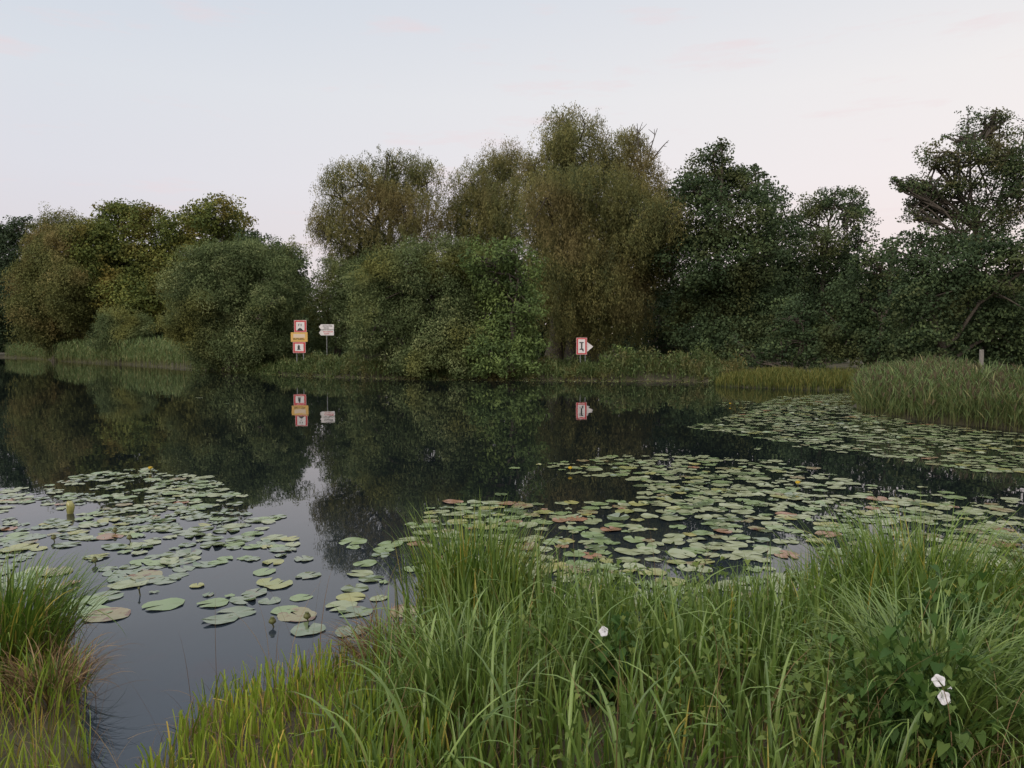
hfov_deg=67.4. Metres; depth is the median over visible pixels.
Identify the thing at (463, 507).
lily pad
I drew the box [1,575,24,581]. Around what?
lily pad
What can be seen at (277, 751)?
short grass
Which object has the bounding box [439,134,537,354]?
willow tree
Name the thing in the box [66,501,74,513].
curled leaf
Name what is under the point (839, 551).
lily pad
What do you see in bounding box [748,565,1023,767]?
sedge tussock
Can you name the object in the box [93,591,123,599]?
lily pad
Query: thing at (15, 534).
lily pad
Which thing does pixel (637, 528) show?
lily pad
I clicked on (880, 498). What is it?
lily pad
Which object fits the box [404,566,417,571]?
lily pad
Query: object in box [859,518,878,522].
lily pad
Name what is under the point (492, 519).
lily pad
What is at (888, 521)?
lily pad
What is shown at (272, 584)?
lily pad
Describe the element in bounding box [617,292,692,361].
dark shrub
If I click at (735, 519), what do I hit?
lily pad
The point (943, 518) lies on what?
lily pad
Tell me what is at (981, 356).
wooden post
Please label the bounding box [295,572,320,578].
lily pad
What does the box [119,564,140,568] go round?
lily pad
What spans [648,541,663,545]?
lily pad
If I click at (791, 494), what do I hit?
lily pad
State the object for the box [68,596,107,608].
lily pad
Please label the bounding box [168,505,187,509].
lily pad
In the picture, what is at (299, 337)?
waterway sign
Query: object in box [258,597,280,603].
lily pad
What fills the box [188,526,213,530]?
lily pad
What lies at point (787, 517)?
lily pad
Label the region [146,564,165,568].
lily pad
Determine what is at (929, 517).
lily pad
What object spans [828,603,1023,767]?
bindweed
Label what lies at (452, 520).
lily pad
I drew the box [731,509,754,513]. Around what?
lily pad
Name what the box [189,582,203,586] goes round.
lily pad
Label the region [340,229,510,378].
willow shrub
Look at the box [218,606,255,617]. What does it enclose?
lily pad
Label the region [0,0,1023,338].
sky
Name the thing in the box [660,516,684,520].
lily pad
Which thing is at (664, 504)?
lily pad
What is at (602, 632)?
bindweed
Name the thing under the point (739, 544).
lily pad
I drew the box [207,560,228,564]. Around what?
lily pad
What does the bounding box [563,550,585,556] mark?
lily pad
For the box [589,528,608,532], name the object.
lily pad
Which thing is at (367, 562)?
lily pad
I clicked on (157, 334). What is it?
distant wood
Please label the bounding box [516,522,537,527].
lily pad
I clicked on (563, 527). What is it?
lily pad
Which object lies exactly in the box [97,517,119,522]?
lily pad
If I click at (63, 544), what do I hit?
lily pad
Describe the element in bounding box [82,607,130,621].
lily pad
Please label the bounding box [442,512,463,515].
lily pad
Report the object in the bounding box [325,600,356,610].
lily pad
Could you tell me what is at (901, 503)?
lily pad
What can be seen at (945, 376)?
reed plumes
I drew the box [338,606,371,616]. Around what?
lily pad
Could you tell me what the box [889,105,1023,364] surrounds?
oak tree
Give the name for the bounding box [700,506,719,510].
lily pad
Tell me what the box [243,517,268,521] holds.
lily pad
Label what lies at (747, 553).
lily pad
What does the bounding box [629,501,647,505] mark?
lily pad
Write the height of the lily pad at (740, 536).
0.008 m
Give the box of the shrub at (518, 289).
[455,234,552,378]
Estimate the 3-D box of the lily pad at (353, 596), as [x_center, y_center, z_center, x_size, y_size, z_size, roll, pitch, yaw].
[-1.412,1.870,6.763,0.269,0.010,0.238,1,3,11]
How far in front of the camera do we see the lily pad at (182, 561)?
7.89 m
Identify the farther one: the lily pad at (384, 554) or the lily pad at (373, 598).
the lily pad at (384, 554)
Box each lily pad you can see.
[0,536,27,541]
[0,543,38,551]
[0,554,17,557]
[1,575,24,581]
[3,580,42,589]
[6,532,29,536]
[14,571,41,579]
[18,534,46,540]
[23,566,47,572]
[29,546,47,550]
[42,566,72,575]
[43,519,72,523]
[54,541,80,547]
[57,526,78,530]
[59,535,77,538]
[67,529,89,534]
[68,535,93,539]
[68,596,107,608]
[77,605,112,616]
[78,523,98,527]
[79,520,100,524]
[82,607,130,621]
[83,553,109,558]
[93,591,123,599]
[96,533,123,539]
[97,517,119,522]
[99,566,117,570]
[101,543,123,547]
[102,570,121,575]
[104,529,124,532]
[104,545,126,549]
[107,574,130,581]
[107,579,148,588]
[113,570,137,576]
[114,495,136,498]
[119,542,141,548]
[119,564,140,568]
[123,518,146,523]
[129,559,152,564]
[131,570,162,579]
[133,544,152,549]
[136,540,160,544]
[136,575,164,582]
[142,598,184,609]
[144,523,158,527]
[144,554,160,558]
[144,560,169,565]
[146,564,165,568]
[150,517,175,522]
[153,577,179,583]
[156,526,182,531]
[160,550,189,556]
[160,557,178,559]
[160,558,179,563]
[162,491,183,494]
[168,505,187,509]
[168,572,187,576]
[172,529,198,535]
[172,565,194,571]
[174,508,196,512]
[175,558,195,564]
[178,542,195,546]
[179,548,201,555]
[184,532,205,537]
[187,506,205,509]
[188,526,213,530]
[189,513,211,518]
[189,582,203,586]
[192,503,214,506]
[193,561,216,567]
[197,598,228,606]
[199,535,223,540]
[200,541,224,547]
[201,615,238,623]
[206,493,226,496]
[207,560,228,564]
[213,527,239,532]
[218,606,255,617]
[219,517,238,521]
[220,541,244,546]
[221,523,246,527]
[225,535,254,542]
[229,596,255,603]
[241,531,263,535]
[241,588,266,596]
[242,544,261,548]
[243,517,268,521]
[244,556,260,560]
[253,568,275,575]
[256,577,280,585]
[257,542,275,547]
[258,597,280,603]
[259,516,279,520]
[261,534,286,539]
[262,559,283,564]
[264,580,292,588]
[269,514,286,517]
[269,546,289,551]
[270,605,297,613]
[277,607,316,621]
[280,536,298,540]
[285,542,299,546]
[290,594,312,600]
[290,622,325,635]
[294,555,313,560]
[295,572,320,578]
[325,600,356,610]
[335,624,366,636]
[336,592,364,600]
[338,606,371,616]
[339,537,366,544]
[341,583,368,591]
[347,570,373,576]
[353,559,376,566]
[358,575,383,581]
[370,595,387,600]
[372,551,389,556]
[373,546,394,552]
[377,540,402,547]
[390,604,419,616]
[399,537,421,541]
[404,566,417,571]
[419,523,436,526]
[423,519,438,522]
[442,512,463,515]
[443,499,463,502]
[448,519,467,523]
[455,506,472,509]
[472,509,497,514]
[472,523,495,528]
[481,501,503,504]
[486,517,501,521]
[497,501,515,504]
[502,516,520,519]
[504,508,526,512]
[511,503,532,507]
[515,542,537,549]
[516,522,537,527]
[533,510,552,513]
[535,546,552,551]
[542,538,558,544]
[549,515,567,519]
[558,525,572,529]
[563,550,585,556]
[567,516,587,520]
[577,510,597,513]
[580,532,603,537]
[582,552,601,558]
[584,518,601,522]
[584,544,607,550]
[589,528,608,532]
[589,536,610,539]
[594,539,612,544]
[600,526,620,530]
[604,522,625,526]
[607,513,629,519]
[614,547,645,554]
[615,509,634,512]
[623,536,644,542]
[628,527,645,531]
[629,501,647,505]
[636,543,656,549]
[639,546,660,553]
[641,513,658,517]
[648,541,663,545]
[652,503,670,505]
[655,509,670,513]
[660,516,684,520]
[662,537,684,544]
[664,533,684,537]
[665,498,684,502]
[667,548,696,557]
[676,509,694,512]
[677,505,692,508]
[682,547,708,553]
[689,542,711,548]
[691,530,713,534]
[692,502,713,505]
[694,514,711,518]
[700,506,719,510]
[702,552,719,556]
[704,519,725,522]
[709,525,733,529]
[712,543,737,550]
[713,529,732,532]
[717,515,743,521]
[719,503,743,508]
[721,541,747,547]
[729,534,750,539]
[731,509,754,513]
[732,550,761,557]
[740,488,763,492]
[751,515,771,519]
[753,546,782,553]
[761,521,782,525]
[765,525,788,530]
[770,494,790,498]
[772,489,795,492]
[772,539,788,543]
[774,514,797,519]
[774,550,799,558]
[775,512,796,516]
[784,492,802,496]
[784,529,803,532]
[788,514,810,518]
[789,539,798,543]
[794,507,814,510]
[796,482,817,485]
[805,538,831,543]
[813,522,838,526]
[813,525,831,530]
[815,531,841,536]
[816,547,845,553]
[825,481,844,485]
[829,524,854,527]
[839,528,865,534]
[853,510,875,514]
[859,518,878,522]
[865,506,881,509]
[866,496,887,500]
[872,520,897,524]
[885,501,912,505]
[888,497,913,500]
[905,501,927,505]
[905,515,923,519]
[906,507,927,510]
[914,519,933,522]
[920,533,942,537]
[921,516,939,519]
[926,510,942,513]
[939,517,958,520]
[943,495,965,499]
[954,528,984,533]
[957,510,983,514]
[964,525,988,529]
[974,522,1003,527]
[976,538,994,543]
[978,535,1005,540]
[981,528,1009,533]
[983,504,1002,507]
[989,507,1014,511]
[989,541,1020,546]
[990,527,1013,531]
[997,520,1020,524]
[1006,537,1023,541]
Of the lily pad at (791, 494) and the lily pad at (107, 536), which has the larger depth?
the lily pad at (791, 494)
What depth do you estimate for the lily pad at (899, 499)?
11.12 m
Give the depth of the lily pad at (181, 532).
9.14 m
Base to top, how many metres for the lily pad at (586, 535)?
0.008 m
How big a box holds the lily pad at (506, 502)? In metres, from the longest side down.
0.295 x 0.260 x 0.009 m
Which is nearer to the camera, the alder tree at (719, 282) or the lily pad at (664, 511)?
the lily pad at (664, 511)
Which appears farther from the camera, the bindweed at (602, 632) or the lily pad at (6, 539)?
the lily pad at (6, 539)
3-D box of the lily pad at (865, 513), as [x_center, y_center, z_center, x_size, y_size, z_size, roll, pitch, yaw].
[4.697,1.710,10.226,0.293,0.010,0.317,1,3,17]
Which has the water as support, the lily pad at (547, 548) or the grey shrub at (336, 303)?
the lily pad at (547, 548)
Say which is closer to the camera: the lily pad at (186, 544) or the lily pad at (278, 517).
the lily pad at (186, 544)
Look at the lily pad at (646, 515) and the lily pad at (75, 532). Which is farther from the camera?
the lily pad at (646, 515)
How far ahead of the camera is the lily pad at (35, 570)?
7.59 m
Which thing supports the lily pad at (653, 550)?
on the water
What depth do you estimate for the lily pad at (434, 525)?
9.47 m
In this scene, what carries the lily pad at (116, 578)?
on the water
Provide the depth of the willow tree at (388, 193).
74.08 m
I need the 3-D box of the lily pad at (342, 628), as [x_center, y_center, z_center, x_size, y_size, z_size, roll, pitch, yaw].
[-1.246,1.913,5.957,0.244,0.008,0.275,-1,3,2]
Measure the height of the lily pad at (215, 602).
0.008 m
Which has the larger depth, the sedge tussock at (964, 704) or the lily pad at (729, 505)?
the lily pad at (729, 505)
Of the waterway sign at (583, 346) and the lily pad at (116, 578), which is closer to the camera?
the lily pad at (116, 578)
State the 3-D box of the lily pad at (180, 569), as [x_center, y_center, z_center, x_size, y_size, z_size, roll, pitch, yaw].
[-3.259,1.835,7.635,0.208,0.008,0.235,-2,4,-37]
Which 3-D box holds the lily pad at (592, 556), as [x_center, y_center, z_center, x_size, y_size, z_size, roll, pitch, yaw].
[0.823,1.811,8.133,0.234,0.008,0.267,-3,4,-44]
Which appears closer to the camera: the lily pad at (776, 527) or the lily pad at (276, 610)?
the lily pad at (276, 610)
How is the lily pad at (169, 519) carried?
on the water
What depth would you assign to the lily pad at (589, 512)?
10.23 m
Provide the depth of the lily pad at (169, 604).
6.55 m
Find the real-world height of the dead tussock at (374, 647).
0.475 m
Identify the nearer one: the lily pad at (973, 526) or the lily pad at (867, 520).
the lily pad at (973, 526)
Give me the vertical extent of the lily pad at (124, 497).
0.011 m
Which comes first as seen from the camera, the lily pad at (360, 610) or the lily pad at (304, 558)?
the lily pad at (360, 610)
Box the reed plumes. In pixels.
[854,354,1023,410]
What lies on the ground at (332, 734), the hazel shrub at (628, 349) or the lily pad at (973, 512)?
the hazel shrub at (628, 349)
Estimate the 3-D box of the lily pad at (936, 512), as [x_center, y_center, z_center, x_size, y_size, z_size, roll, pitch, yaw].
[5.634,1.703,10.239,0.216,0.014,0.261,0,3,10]
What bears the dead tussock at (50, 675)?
on the ground at (332, 734)
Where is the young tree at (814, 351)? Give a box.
[717,291,849,369]
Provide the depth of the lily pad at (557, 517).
9.93 m
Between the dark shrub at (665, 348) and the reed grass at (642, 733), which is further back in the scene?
the dark shrub at (665, 348)
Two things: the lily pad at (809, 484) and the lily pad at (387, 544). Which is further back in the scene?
the lily pad at (809, 484)
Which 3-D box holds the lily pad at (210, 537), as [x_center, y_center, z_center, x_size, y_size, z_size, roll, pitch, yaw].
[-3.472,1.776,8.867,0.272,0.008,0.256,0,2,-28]
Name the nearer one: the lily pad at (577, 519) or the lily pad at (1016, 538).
the lily pad at (1016, 538)
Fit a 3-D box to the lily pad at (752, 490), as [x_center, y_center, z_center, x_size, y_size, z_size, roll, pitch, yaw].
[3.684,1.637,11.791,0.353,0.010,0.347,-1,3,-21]
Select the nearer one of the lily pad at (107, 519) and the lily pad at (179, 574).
the lily pad at (179, 574)
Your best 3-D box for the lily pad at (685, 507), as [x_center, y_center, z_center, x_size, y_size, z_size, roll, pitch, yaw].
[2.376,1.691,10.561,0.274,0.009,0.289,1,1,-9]
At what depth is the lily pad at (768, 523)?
9.60 m
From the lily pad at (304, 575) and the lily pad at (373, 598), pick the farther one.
the lily pad at (304, 575)
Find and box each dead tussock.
[0,617,152,729]
[302,597,448,683]
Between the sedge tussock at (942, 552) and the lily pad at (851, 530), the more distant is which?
the lily pad at (851, 530)
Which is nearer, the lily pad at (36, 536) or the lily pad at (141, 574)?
the lily pad at (141, 574)
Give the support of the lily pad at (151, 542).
on the water
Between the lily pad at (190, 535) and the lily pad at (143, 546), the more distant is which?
the lily pad at (190, 535)
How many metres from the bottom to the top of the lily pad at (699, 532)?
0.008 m
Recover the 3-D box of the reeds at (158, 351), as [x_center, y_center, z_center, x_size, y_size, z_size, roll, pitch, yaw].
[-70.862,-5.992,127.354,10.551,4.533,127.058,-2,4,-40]
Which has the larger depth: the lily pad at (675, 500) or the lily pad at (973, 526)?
the lily pad at (675, 500)
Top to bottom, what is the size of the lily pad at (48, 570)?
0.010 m
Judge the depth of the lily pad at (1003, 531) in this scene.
9.19 m
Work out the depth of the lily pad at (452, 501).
10.94 m
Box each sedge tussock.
[0,540,138,675]
[335,571,600,766]
[363,487,575,642]
[744,490,1023,647]
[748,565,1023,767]
[957,506,1023,605]
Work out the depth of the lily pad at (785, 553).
8.14 m
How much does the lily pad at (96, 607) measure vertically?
0.010 m
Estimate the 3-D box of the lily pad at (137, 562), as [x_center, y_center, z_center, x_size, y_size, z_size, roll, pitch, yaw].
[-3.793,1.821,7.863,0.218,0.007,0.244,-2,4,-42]
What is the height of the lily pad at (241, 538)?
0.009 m
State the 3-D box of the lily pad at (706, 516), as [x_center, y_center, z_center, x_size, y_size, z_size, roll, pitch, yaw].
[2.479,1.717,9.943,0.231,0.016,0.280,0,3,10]
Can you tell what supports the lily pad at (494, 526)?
on the water
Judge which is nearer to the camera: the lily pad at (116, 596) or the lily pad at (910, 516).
the lily pad at (116, 596)
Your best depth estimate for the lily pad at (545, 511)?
10.28 m
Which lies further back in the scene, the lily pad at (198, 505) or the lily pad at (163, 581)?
the lily pad at (198, 505)
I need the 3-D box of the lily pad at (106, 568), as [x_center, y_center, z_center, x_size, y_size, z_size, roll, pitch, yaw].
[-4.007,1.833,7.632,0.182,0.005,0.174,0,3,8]
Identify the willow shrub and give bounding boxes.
[83,304,157,361]
[148,234,317,371]
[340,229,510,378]
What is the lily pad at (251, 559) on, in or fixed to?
on the water
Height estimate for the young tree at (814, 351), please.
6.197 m
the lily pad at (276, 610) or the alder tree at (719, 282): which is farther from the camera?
the alder tree at (719, 282)
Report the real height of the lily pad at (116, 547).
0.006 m
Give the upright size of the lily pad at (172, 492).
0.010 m
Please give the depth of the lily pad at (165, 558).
7.99 m
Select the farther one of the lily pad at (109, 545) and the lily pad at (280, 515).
the lily pad at (280, 515)
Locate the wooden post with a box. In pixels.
[979,350,983,371]
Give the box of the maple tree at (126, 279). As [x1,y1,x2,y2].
[50,197,213,334]
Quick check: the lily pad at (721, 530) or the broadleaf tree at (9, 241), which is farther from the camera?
the broadleaf tree at (9, 241)
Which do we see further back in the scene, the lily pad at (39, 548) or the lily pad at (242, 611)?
the lily pad at (39, 548)
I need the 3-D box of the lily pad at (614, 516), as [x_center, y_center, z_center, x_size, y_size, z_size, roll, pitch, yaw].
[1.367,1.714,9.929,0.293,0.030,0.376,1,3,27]
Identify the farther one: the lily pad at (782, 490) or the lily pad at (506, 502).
the lily pad at (782, 490)
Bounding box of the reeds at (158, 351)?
[3,332,209,368]
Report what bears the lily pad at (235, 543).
on the water
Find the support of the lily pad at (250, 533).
on the water
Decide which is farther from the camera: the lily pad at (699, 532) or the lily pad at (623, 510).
the lily pad at (623, 510)
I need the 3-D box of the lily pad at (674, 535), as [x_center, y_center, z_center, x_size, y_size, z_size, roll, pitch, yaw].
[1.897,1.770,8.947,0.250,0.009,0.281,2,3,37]
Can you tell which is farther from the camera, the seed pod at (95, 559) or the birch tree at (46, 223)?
the birch tree at (46, 223)
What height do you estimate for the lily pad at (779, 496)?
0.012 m
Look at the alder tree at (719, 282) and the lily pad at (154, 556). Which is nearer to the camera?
the lily pad at (154, 556)
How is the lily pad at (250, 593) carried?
on the water
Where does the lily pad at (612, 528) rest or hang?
on the water
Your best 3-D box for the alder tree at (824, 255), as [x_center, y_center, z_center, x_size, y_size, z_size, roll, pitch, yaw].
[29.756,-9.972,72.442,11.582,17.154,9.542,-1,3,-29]
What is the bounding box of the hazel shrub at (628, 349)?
[598,344,633,370]
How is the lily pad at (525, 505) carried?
on the water
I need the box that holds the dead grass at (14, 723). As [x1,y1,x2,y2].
[0,517,1023,767]
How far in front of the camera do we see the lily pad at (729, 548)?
8.43 m
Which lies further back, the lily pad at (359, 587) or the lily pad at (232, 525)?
the lily pad at (232, 525)
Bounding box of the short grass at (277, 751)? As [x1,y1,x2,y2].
[0,601,457,767]
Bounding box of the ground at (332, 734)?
[0,352,1023,767]
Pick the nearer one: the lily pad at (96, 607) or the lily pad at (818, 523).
the lily pad at (96, 607)
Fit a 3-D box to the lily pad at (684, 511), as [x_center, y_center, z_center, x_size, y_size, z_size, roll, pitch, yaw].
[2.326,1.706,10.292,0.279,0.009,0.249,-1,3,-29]
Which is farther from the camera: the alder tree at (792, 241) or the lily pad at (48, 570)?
the alder tree at (792, 241)
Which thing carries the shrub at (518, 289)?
on the ground at (332, 734)
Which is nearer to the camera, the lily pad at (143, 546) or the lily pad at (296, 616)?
the lily pad at (296, 616)
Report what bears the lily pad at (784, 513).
on the water
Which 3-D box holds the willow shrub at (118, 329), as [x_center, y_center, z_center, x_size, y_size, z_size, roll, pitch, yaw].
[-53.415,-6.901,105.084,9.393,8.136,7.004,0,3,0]
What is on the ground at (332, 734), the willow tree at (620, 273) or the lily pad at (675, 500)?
the willow tree at (620, 273)
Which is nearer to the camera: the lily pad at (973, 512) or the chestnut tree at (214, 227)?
the lily pad at (973, 512)
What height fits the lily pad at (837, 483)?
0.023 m
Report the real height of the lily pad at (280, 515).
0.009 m
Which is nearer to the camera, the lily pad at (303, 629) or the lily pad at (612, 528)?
the lily pad at (303, 629)
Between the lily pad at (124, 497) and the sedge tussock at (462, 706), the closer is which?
the sedge tussock at (462, 706)
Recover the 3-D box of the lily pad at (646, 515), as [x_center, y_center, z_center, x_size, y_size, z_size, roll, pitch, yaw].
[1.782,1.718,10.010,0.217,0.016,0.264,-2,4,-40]
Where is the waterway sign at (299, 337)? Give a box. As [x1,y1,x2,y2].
[291,320,307,360]
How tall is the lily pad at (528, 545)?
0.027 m
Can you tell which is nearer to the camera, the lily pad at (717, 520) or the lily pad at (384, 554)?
the lily pad at (384, 554)
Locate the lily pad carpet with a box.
[0,374,1023,605]
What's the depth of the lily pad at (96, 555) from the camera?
8.11 m
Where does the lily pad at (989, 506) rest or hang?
on the water
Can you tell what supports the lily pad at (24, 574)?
on the water
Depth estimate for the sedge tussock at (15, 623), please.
5.16 m
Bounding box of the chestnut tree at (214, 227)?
[175,191,258,284]
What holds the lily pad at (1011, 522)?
on the water
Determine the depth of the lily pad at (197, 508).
10.48 m
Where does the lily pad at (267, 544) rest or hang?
on the water
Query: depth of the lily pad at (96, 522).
9.65 m
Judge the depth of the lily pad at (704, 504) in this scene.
10.80 m
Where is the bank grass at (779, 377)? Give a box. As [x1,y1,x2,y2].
[715,365,861,391]
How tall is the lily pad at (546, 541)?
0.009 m
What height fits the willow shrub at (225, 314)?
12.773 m
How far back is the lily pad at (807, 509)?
10.45 m
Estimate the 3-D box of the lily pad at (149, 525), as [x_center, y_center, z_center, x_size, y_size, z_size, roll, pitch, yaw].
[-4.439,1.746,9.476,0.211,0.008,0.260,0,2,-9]
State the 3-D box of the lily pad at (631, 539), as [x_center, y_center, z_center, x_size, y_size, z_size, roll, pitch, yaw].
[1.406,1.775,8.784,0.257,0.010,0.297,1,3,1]
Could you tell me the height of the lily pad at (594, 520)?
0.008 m
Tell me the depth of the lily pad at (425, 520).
9.74 m
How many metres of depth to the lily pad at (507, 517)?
9.93 m
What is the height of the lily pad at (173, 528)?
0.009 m
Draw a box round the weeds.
[511,541,1023,767]
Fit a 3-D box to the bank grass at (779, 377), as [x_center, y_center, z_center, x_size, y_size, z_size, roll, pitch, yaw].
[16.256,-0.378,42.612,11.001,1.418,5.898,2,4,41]
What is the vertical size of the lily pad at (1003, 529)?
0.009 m
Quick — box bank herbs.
[186,343,755,383]
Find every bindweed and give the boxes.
[581,611,639,712]
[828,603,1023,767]
[862,561,1023,696]
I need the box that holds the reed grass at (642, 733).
[267,502,1023,767]
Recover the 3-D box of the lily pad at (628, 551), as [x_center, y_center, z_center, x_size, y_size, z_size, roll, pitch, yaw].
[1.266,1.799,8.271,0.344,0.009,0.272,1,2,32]
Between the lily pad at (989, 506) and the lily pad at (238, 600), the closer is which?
the lily pad at (238, 600)
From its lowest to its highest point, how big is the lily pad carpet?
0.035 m
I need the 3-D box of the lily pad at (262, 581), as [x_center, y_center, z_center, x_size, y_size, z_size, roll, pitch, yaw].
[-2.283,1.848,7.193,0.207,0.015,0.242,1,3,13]
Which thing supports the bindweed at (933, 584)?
on the ground at (332, 734)
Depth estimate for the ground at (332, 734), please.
4.16 m
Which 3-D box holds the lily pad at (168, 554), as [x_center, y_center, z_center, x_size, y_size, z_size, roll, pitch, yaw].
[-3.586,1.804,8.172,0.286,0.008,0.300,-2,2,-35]
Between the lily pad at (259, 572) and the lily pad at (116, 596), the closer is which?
the lily pad at (116, 596)
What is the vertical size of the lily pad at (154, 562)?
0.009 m
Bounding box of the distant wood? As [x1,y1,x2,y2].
[0,249,1022,359]
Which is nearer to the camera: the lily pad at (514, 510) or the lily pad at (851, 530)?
the lily pad at (851, 530)
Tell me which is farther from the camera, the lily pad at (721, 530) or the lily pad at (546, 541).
the lily pad at (721, 530)
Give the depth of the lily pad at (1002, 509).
10.40 m
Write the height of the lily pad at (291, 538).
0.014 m
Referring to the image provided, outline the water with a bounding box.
[0,357,1023,767]
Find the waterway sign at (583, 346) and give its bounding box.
[576,338,592,362]
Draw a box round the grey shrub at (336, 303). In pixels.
[293,246,397,357]
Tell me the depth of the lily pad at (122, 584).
7.12 m
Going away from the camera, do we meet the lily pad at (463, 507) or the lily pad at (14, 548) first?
the lily pad at (14, 548)
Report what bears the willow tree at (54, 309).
on the ground at (332, 734)
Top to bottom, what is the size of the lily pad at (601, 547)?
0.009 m
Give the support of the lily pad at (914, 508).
on the water
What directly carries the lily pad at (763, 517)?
on the water
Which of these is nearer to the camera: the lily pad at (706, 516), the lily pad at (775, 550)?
the lily pad at (775, 550)
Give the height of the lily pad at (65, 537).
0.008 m
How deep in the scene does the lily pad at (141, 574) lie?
7.45 m
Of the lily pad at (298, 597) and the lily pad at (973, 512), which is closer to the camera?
the lily pad at (298, 597)
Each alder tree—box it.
[646,136,800,365]
[748,163,820,363]
[783,185,886,363]
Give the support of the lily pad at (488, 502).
on the water
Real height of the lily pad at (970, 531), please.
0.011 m
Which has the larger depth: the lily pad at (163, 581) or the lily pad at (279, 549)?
the lily pad at (279, 549)
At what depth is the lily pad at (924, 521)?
9.70 m
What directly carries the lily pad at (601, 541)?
on the water
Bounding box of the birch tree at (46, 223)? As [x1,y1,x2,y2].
[15,202,85,289]
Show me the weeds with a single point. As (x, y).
(806, 687)
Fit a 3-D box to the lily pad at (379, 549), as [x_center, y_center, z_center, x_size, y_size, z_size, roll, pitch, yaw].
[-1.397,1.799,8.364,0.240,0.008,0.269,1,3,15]
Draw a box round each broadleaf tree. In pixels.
[0,214,39,349]
[234,229,317,353]
[802,236,934,367]
[870,223,1023,372]
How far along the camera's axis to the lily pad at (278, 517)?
9.87 m
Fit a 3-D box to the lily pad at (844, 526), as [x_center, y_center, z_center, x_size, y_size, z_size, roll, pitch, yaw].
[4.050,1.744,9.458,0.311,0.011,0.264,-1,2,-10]
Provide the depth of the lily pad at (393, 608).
6.41 m
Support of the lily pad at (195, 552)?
on the water
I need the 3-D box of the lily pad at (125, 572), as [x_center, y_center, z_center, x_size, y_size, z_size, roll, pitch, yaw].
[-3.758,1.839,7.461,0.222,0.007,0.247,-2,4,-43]
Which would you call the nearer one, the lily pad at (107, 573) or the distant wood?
the lily pad at (107, 573)
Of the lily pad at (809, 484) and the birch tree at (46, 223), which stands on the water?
the lily pad at (809, 484)
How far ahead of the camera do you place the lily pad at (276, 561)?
7.89 m
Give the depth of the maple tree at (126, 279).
127.50 m
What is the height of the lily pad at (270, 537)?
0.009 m
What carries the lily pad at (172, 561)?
on the water
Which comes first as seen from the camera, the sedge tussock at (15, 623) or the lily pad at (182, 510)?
the sedge tussock at (15, 623)
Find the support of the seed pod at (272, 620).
on the water
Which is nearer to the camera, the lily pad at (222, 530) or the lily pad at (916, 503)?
the lily pad at (222, 530)
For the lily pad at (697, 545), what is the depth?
8.53 m
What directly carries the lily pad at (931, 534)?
on the water
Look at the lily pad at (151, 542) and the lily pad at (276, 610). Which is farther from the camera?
the lily pad at (151, 542)
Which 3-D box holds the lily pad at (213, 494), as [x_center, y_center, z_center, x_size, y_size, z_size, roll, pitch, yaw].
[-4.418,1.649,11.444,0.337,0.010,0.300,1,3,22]
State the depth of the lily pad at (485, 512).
10.24 m
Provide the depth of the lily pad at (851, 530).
9.16 m
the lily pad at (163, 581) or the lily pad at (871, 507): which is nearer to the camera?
the lily pad at (163, 581)
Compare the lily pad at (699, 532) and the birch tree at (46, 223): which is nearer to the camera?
the lily pad at (699, 532)
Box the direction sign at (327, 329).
[319,324,333,350]
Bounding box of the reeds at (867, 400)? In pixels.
[849,351,1023,431]
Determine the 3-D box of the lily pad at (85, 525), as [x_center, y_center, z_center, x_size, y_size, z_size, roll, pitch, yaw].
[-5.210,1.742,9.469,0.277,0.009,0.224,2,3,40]
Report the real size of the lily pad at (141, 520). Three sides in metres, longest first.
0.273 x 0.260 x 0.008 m
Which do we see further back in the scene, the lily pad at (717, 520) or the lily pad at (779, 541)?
the lily pad at (717, 520)
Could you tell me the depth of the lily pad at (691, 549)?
8.34 m
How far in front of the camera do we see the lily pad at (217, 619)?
6.20 m
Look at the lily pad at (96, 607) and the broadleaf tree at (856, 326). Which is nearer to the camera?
the lily pad at (96, 607)
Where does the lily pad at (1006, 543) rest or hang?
on the water
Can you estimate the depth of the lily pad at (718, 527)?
9.37 m
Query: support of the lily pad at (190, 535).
on the water
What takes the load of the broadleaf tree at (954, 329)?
on the ground at (332, 734)
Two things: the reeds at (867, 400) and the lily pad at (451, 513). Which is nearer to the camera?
the lily pad at (451, 513)
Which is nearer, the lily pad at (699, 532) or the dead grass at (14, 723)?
the dead grass at (14, 723)
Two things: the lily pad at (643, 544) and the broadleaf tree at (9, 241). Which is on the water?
the lily pad at (643, 544)
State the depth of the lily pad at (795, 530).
9.21 m
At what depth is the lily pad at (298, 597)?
6.75 m
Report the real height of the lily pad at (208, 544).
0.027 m
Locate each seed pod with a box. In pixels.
[91,556,97,564]
[268,616,275,626]
[303,611,310,621]
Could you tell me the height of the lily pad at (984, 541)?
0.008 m
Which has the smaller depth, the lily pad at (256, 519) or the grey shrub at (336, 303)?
the lily pad at (256, 519)
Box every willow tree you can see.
[0,215,113,360]
[303,144,459,359]
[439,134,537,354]
[506,100,698,364]
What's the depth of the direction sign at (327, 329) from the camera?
65.86 m
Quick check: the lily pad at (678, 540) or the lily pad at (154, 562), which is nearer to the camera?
the lily pad at (154, 562)
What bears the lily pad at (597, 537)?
on the water
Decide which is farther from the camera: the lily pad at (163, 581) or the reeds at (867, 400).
the reeds at (867, 400)
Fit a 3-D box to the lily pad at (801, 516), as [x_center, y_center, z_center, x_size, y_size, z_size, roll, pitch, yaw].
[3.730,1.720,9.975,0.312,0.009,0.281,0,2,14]
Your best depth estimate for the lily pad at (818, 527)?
9.33 m

